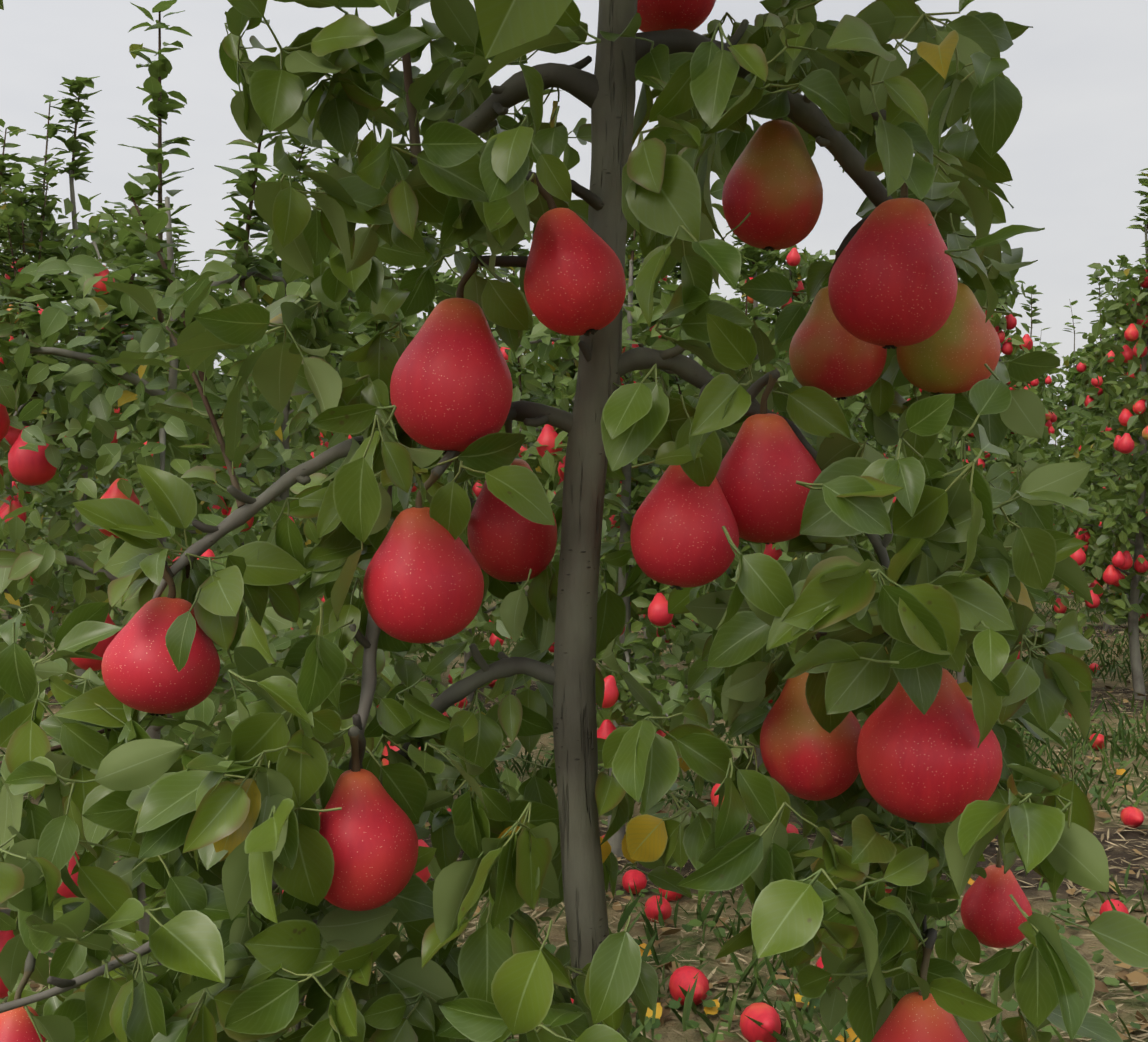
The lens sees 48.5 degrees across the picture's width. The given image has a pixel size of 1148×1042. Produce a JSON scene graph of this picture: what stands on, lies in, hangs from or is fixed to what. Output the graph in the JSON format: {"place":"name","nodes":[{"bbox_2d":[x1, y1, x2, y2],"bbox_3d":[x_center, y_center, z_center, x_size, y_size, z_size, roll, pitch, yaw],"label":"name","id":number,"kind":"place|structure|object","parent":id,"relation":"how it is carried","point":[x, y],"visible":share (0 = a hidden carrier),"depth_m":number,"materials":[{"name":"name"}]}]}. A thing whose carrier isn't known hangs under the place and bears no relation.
{"place":"outdoors","nodes":[
{"label":"outdoors","id":0,"kind":"place"},
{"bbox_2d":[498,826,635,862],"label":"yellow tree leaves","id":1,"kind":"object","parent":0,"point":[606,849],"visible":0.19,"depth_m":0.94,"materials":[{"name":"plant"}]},
{"bbox_2d":[0,0,1147,1041],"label":"tree","id":2,"kind":"object","parent":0,"point":[495,978],"depth_m":0.75,"materials":[{"name":"green plant"}]},
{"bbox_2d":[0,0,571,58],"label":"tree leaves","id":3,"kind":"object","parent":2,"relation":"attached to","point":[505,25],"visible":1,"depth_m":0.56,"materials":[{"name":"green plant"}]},
{"bbox_2d":[0,969,45,1041],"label":"pear","id":4,"kind":"object","parent":3,"relation":"attached to","point":[16,1025],"visible":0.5,"depth_m":0.89,"materials":[{"name":"red food"}]},
{"bbox_2d":[101,565,219,715],"bbox_3d":[-0.255,0.074,0.797,0.069,0.097,0.069,7,2,34],"label":"pear","id":5,"kind":"object","parent":3,"relation":"attached to","point":[140,672],"visible":0.96,"depth_m":0.78,"materials":[{"name":"red food"}]},
{"bbox_2d":[319,734,418,910],"bbox_3d":[-0.123,0.172,0.741,0.065,0.111,0.063,-3,7,-23],"label":"pear","id":6,"kind":"object","parent":3,"relation":"attached to","point":[367,832],"visible":0.92,"depth_m":0.72,"materials":[{"name":"red food"}]},
{"bbox_2d":[363,471,483,643],"bbox_3d":[-0.093,0.022,0.791,0.075,0.111,0.071,-3,8,-20],"label":"pear","id":7,"kind":"object","parent":3,"relation":"attached to","point":[423,581],"visible":0.98,"depth_m":0.77,"materials":[{"name":"red food"}]},
{"bbox_2d":[24,109,947,971],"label":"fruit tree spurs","id":8,"kind":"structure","parent":3,"relation":"attached to","point":[596,203],"depth_m":0.81,"materials":[{"name":"brown plant"}]},
{"bbox_2d":[390,260,512,453],"bbox_3d":[-0.075,-0.102,0.791,0.079,0.122,0.079,4,1,15],"label":"pear","id":9,"kind":"object","parent":8,"relation":"hanging from","point":[451,386],"visible":0.94,"depth_m":0.76,"materials":[{"name":"red food"}]},
{"bbox_2d":[467,420,556,584],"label":"pear","id":10,"kind":"object","parent":8,"relation":"hanging from","point":[506,542],"visible":0.71,"depth_m":0.89,"materials":[{"name":"red food"}]},
{"bbox_2d":[760,632,860,800],"bbox_3d":[0.156,0.129,0.844,0.069,0.115,0.070,-3,7,19],"label":"pear","id":11,"kind":"object","parent":8,"relation":"hanging from","point":[805,755],"visible":0.65,"depth_m":0.82,"materials":[{"name":"red food"}]},
{"bbox_2d":[828,182,957,348],"bbox_3d":[0.207,-0.174,0.824,0.081,0.126,0.079,4,5,23],"label":"pear","id":12,"kind":"object","parent":8,"relation":"hanging from","point":[893,281],"visible":0.98,"depth_m":0.80,"materials":[{"name":"red food"}]},
{"bbox_2d":[524,174,625,335],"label":"pear","id":13,"kind":"object","parent":3,"relation":"attached to","point":[574,281],"visible":1,"depth_m":0.74,"materials":[{"name":"red food"}]},
{"bbox_2d":[637,0,715,31],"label":"pear","id":14,"kind":"object","parent":3,"relation":"attached to","point":[657,15],"visible":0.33,"depth_m":0.89,"materials":[{"name":"red food"}]},
{"bbox_2d":[630,465,738,589],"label":"pear","id":15,"kind":"object","parent":3,"relation":"attached to","point":[681,519],"visible":0.9,"depth_m":0.79,"materials":[{"name":"red food"}]},
{"bbox_2d":[716,373,821,544],"bbox_3d":[0.129,-0.042,0.855,0.075,0.116,0.069,-4,10,-4],"label":"pear","id":16,"kind":"object","parent":3,"relation":"attached to","point":[768,461],"visible":0.9,"depth_m":0.83,"materials":[{"name":"red food"}]},
{"bbox_2d":[722,118,822,250],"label":"pear","id":17,"kind":"object","parent":3,"relation":"attached to","point":[773,185],"visible":0.96,"depth_m":0.91,"materials":[{"name":"red food"}]},
{"bbox_2d":[789,253,886,399],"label":"pear","id":18,"kind":"object","parent":3,"relation":"attached to","point":[831,355],"visible":0.65,"depth_m":0.91,"materials":[{"name":"red food"}]},
{"bbox_2d":[871,946,967,1041],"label":"pear","id":19,"kind":"object","parent":3,"relation":"attached to","point":[913,1017],"visible":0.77,"depth_m":0.75,"materials":[{"name":"red food"}]},
{"bbox_2d":[857,668,1002,823],"bbox_3d":[0.213,0.120,0.763,0.082,0.121,0.084,-3,8,-33],"label":"pear","id":20,"kind":"object","parent":3,"relation":"attached to","point":[934,764],"visible":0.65,"depth_m":0.73,"materials":[{"name":"red food"}]},
{"bbox_2d":[896,263,1000,394],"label":"pear","id":21,"kind":"object","parent":3,"relation":"attached to","point":[957,350],"visible":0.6,"depth_m":0.89,"materials":[{"name":"food"}]},
{"bbox_2d":[961,847,1031,947],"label":"pear","id":22,"kind":"object","parent":3,"relation":"attached to","point":[992,915],"visible":0.92,"depth_m":1.16,"materials":[{"name":"red food"}]},
{"bbox_2d":[0,0,1087,1041],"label":"tree petioles","id":23,"kind":"object","parent":2,"relation":"attached to","point":[138,966],"visible":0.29,"depth_m":0.74,"materials":[{"name":"green plant"}]},
{"bbox_2d":[0,482,1147,1041],"bbox_3d":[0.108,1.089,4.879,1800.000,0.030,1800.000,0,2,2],"label":"ground","id":24,"kind":"structure","parent":0,"point":[664,948],"depth_m":3.77,"materials":[{"name":"brown soil"}]},
{"bbox_2d":[0,0,459,1016],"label":"tree","id":25,"kind":"object","parent":24,"relation":"on","point":[84,382],"depth_m":2.22,"materials":[{"name":"green plant"}]},
{"bbox_2d":[0,404,430,997],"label":"pears","id":26,"kind":"object","parent":25,"relation":"attached to","point":[30,468],"visible":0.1,"depth_m":2.13,"materials":[{"name":"red food"}]},
{"bbox_2d":[0,76,894,858],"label":"pear tree","id":27,"kind":"object","parent":24,"relation":"on","point":[58,244],"depth_m":4.11,"materials":[{"name":"green plant"}]},
{"bbox_2d":[0,261,781,806],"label":"pears","id":28,"kind":"object","parent":27,"relation":"hanging from","point":[658,615],"visible":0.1,"depth_m":3.90,"materials":[{"name":"red food"}]},
{"bbox_2d":[16,353,1092,518],"bbox_3d":[0.541,-1.413,23.222,32.311,3.767,1.626,0,2,2],"label":"pear tree","id":29,"kind":"object","parent":24,"relation":"on","point":[1048,441],"depth_m":22.87,"materials":[{"name":"green plant"}]},
{"bbox_2d":[18,328,1110,523],"bbox_3d":[0.501,-1.240,19.992,27.590,3.648,1.531,0,2,2],"label":"pear tree","id":30,"kind":"object","parent":24,"relation":"on","point":[1041,445],"depth_m":19.63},
{"bbox_2d":[0,161,1147,701],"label":"pear tree","id":31,"kind":"object","parent":24,"relation":"on","point":[1118,607],"depth_m":7.15,"materials":[{"name":"green plant"}]},
{"bbox_2d":[5,248,1147,659],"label":"pears","id":32,"kind":"object","parent":31,"relation":"hanging from","point":[1121,560],"visible":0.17,"depth_m":6.96,"materials":[{"name":"red food"}]},
{"bbox_2d":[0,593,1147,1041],"bbox_3d":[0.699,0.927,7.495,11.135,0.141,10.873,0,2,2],"label":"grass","id":33,"kind":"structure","parent":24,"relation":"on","point":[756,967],"depth_m":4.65,"materials":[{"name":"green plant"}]},
{"bbox_2d":[0,606,1147,1041],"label":"fallen leaves","id":34,"kind":"object","parent":24,"relation":"on","point":[1008,1006],"visible":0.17,"depth_m":3.40,"materials":[{"name":"green plant"}]},
{"bbox_2d":[0,608,1147,1041],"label":"straw clippings","id":35,"kind":"object","parent":24,"relation":"on","point":[1122,710],"visible":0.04,"depth_m":3.62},
{"bbox_2d":[1,285,1147,572],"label":"pear tree","id":36,"kind":"object","parent":24,"relation":"on","point":[1043,393],"depth_m":13.49,"materials":[{"name":"green plant"}]},
{"bbox_2d":[228,374,1147,515],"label":"pears","id":37,"kind":"object","parent":36,"relation":"hanging from","point":[1051,418],"visible":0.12,"depth_m":13.28,"materials":[{"name":"red food"}]},
{"bbox_2d":[2,227,1147,630],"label":"pear tree","id":38,"kind":"object","parent":24,"relation":"on","point":[1096,351],"depth_m":10.32,"materials":[{"name":"green plant"}]},
{"bbox_2d":[12,317,1145,598],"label":"pears","id":39,"kind":"object","parent":38,"relation":"hanging from","point":[1080,367],"visible":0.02,"depth_m":10.16,"materials":[{"name":"red food"}]},
{"bbox_2d":[12,299,1146,551],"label":"pear tree","id":40,"kind":"object","parent":24,"relation":"on","point":[1068,392],"depth_m":16.49,"materials":[{"name":"green plant"}]},
{"bbox_2d":[94,378,1132,494],"bbox_3d":[0.638,-1.583,26.420,36.991,3.886,1.632,0,2,2],"label":"pear tree","id":41,"kind":"object","parent":24,"relation":"on","point":[1057,439],"depth_m":26.09,"materials":[{"name":"green plant"}]},
{"bbox_2d":[234,619,1143,1041],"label":"fallen pears","id":42,"kind":"object","parent":24,"relation":"on","point":[768,1015],"visible":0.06,"depth_m":3.04,"materials":[{"name":"red food"}]},
{"bbox_2d":[478,635,1125,1041],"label":"yellow fallen leaves","id":43,"kind":"object","parent":24,"relation":"on","point":[798,997],"visible":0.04,"depth_m":2.92,"materials":[{"name":"yellow plant"}]},
{"bbox_2d":[0,0,1147,455],"label":"sky","id":44,"kind":"structure","parent":0,"point":[1076,150],"materials":[{"name":"white"}]}
]}

